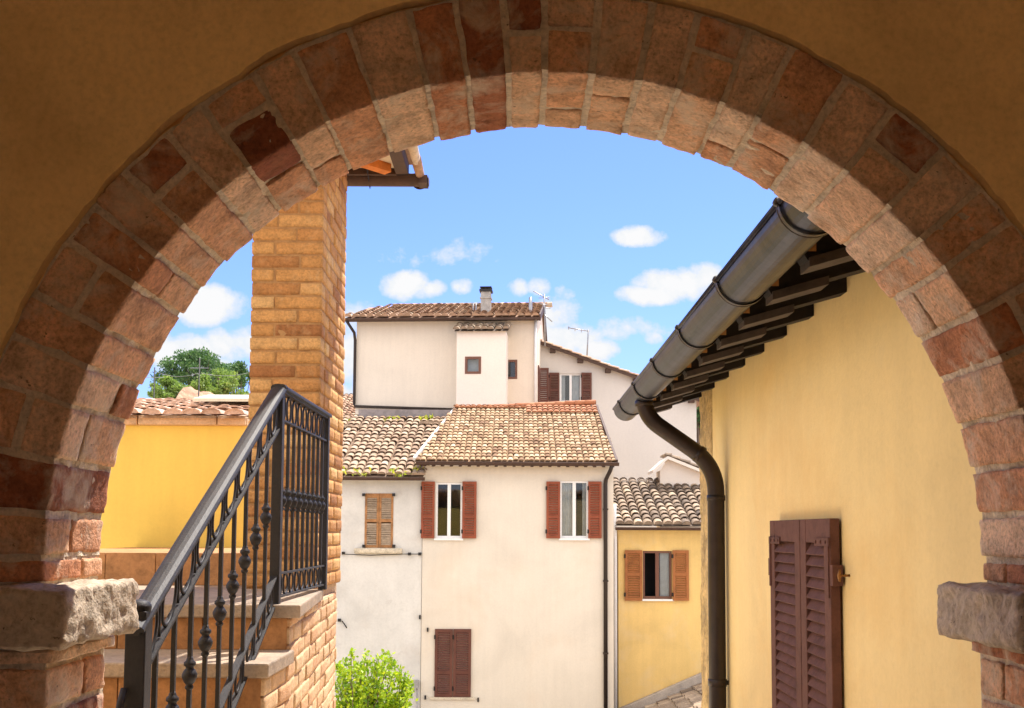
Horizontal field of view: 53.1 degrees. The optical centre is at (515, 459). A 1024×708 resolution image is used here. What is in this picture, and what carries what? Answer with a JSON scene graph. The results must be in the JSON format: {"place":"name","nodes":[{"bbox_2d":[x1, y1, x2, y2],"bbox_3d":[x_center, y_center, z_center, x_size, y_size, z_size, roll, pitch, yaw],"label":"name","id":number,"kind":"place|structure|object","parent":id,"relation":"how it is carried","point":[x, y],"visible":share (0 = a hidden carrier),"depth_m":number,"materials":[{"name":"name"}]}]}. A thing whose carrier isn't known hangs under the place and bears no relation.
{"place":"outdoors","nodes":[
{"label":"outdoors","id":0,"kind":"place"},
{"bbox_2d":[176,387,214,398],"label":"hillside","id":1,"kind":"structure","parent":0,"point":[188,392],"depth_m":53.01,"materials":[{"name":"beige"}]},
{"bbox_2d":[343,393,354,416],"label":"house","id":2,"kind":"structure","parent":0,"point":[348,407],"depth_m":44.70,"materials":[{"name":"tile"}]},
{"bbox_2d":[334,409,450,707],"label":"white house","id":3,"kind":"structure","parent":0,"point":[379,594],"depth_m":25.92,"materials":[{"name":"paint"}]},
{"bbox_2d":[137,125,777,398],"label":"sky","id":4,"kind":"structure","parent":0,"point":[623,234],"materials":[{"name":"blue"}]},
{"bbox_2d":[413,400,618,707],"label":"cream house","id":5,"kind":"structure","parent":0,"point":[518,579],"depth_m":25.87,"materials":[{"name":"paint"}]},
{"bbox_2d":[435,482,461,537],"bbox_3d":[-1.698,1.318,26.455,1.175,1.913,0.904,0,-4,0],"label":"window","id":6,"kind":"structure","parent":5,"relation":"in","point":[448,495],"depth_m":26.88,"materials":[{"name":"white glass"}]},
{"bbox_2d":[560,481,587,537],"bbox_3d":[1.478,1.298,26.457,1.215,1.953,0.904,0,-4,0],"label":"window","id":7,"kind":"structure","parent":5,"relation":"in","point":[573,494],"depth_m":26.12,"materials":[{"name":"white glass"}]},
{"bbox_2d":[540,339,698,526],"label":"pale building","id":8,"kind":"structure","parent":0,"point":[639,445],"depth_m":37.19,"materials":[{"name":"grey paint"}]},
{"bbox_2d":[560,374,580,400],"bbox_3d":[1.993,-2.579,37.781,1.268,1.534,0.904,0,-4,0],"label":"window","id":9,"kind":"structure","parent":8,"relation":"in","point":[570,384],"depth_m":37.46,"materials":[{"name":"white glass"}]},
{"bbox_2d":[568,326,588,355],"bbox_3d":[2.379,-4.464,38.907,0.815,1.268,0.050,0,-4,0],"label":"tv antenna","id":10,"kind":"object","parent":8,"relation":"on","point":[587,337],"visible":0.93,"depth_m":38.91,"materials":[{"name":"grey metal"}]},
{"bbox_2d":[613,453,701,707],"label":"yellow house","id":11,"kind":"structure","parent":0,"point":[657,611],"depth_m":27.00,"materials":[{"name":"paint"}]},
{"bbox_2d":[643,551,671,598],"bbox_3d":[3.735,3.078,27.532,1.266,1.759,0.904,0,-4,0],"label":"window","id":12,"kind":"structure","parent":11,"relation":"in","point":[657,565],"depth_m":27.20,"materials":[{"name":"black glass"}]},
{"bbox_2d":[696,406,699,443],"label":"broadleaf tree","id":13,"kind":"object","parent":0,"point":[698,422],"visible":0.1,"depth_m":45.79,"materials":[{"name":"green plant"}]},
{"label":"loggia floor","id":14,"kind":"structure","parent":0,"visible":0},
{"bbox_2d":[0,0,1023,707],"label":"loggia","id":15,"kind":"object","parent":14,"relation":"on","point":[160,160],"visible":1,"depth_m":2.56,"materials":[{"name":"paint"}]},
{"label":"ground","id":16,"kind":"structure","parent":0,"visible":0},
{"bbox_2d":[146,367,163,397],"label":"utility pole","id":17,"kind":"object","parent":16,"relation":"on","point":[154,377],"visible":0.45,"depth_m":50.37,"materials":[{"name":"metal"}]},
{"bbox_2d":[147,376,189,398],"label":"broadleaf tree","id":18,"kind":"object","parent":16,"relation":"on","point":[171,386],"visible":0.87,"depth_m":59.93,"materials":[{"name":"green plant"}]},
{"bbox_2d":[100,395,249,548],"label":"yellow house","id":19,"kind":"structure","parent":16,"relation":"on","point":[173,454],"depth_m":8.63,"materials":[{"name":"paint"}]},
{"bbox_2d":[150,346,233,393],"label":"broadleaf tree","id":20,"kind":"object","parent":16,"relation":"on","point":[190,362],"visible":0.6,"depth_m":65.60,"materials":[{"name":"green plant"}]},
{"bbox_2d":[198,358,199,396],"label":"utility pole","id":21,"kind":"object","parent":16,"relation":"on","point":[199,378],"visible":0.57,"depth_m":50.37,"materials":[{"name":"wood"}]},
{"bbox_2d":[151,371,245,376],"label":"overhead cable","id":22,"kind":"object","parent":21,"relation":"attached to","point":[197,373],"visible":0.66,"depth_m":50.40,"materials":[{"name":"grey metal"}]},
{"bbox_2d":[188,367,248,394],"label":"broadleaf tree","id":23,"kind":"object","parent":16,"relation":"on","point":[225,383],"visible":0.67,"depth_m":57.49,"materials":[{"name":"green plant"}]},
{"bbox_2d":[213,360,250,394],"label":"broadleaf tree","id":24,"kind":"object","parent":16,"relation":"on","point":[239,367],"visible":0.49,"depth_m":70.45,"materials":[{"name":"green plant"}]},
{"bbox_2d":[334,647,418,707],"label":"leafy shrub","id":25,"kind":"object","parent":16,"relation":"on","point":[363,691],"visible":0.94,"depth_m":20.96,"materials":[{"name":"green plant"}]},
{"bbox_2d":[345,286,551,534],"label":"tall house","id":26,"kind":"structure","parent":16,"relation":"on","point":[429,356],"depth_m":34.76,"materials":[{"name":"beige paint"}]},
{"bbox_2d":[465,356,480,373],"bbox_3d":[-1.392,-3.089,33.702,0.687,0.732,0.304,0,-4,0],"label":"window","id":27,"kind":"structure","parent":26,"relation":"in","point":[472,364],"depth_m":33.62,"materials":[{"name":"brown paint"}]},
{"bbox_2d":[508,360,516,378],"bbox_3d":[-0.140,-3.042,34.753,0.769,1.016,0.349,0,-4,0],"label":"window","id":28,"kind":"structure","parent":26,"relation":"in","point":[512,364],"depth_m":34.90,"materials":[{"name":"brown paint"}]},
{"bbox_2d":[533,291,551,345],"bbox_3d":[0.966,-5.107,36.853,0.708,2.028,0.241,0,-4,0],"label":"tv antenna","id":29,"kind":"object","parent":26,"relation":"attached to","point":[544,297],"visible":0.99,"depth_m":36.93,"materials":[{"name":"grey metal"}]},
{"bbox_2d":[620,673,701,707],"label":"lean to","id":30,"kind":"object","parent":16,"relation":"on","point":[686,693],"visible":0.36,"depth_m":26.45,"materials":[{"name":"tile"}]},
{"bbox_2d":[612,197,986,707],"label":"yellow house","id":31,"kind":"structure","parent":16,"relation":"on","point":[841,517],"depth_m":4.91,"materials":[{"name":"paint"}]},
{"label":"terrace base","id":32,"kind":"structure","parent":16,"relation":"on","visible":0},
{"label":"terrace","id":33,"kind":"structure","parent":32,"relation":"on","visible":0},
{"bbox_2d":[98,547,336,707],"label":"brick staircase","id":34,"kind":"structure","parent":33,"relation":"on","point":[292,665],"depth_m":4.77,"materials":[{"name":"brick"}]},
{"bbox_2d":[116,384,331,707],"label":"iron railing","id":35,"kind":"object","parent":34,"relation":"on","point":[140,687],"visible":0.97,"depth_m":4.24,"materials":[{"name":"black metal"}]},
{"bbox_2d":[246,174,347,588],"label":"brick pillar","id":36,"kind":"structure","parent":34,"relation":"on","point":[298,302],"depth_m":6.17,"materials":[{"name":"orange brick"}]},
{"bbox_2d":[347,146,428,189],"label":"porch roof","id":37,"kind":"structure","parent":36,"relation":"on","point":[391,169],"depth_m":7.12,"materials":[{"name":"wood"}]}
]}

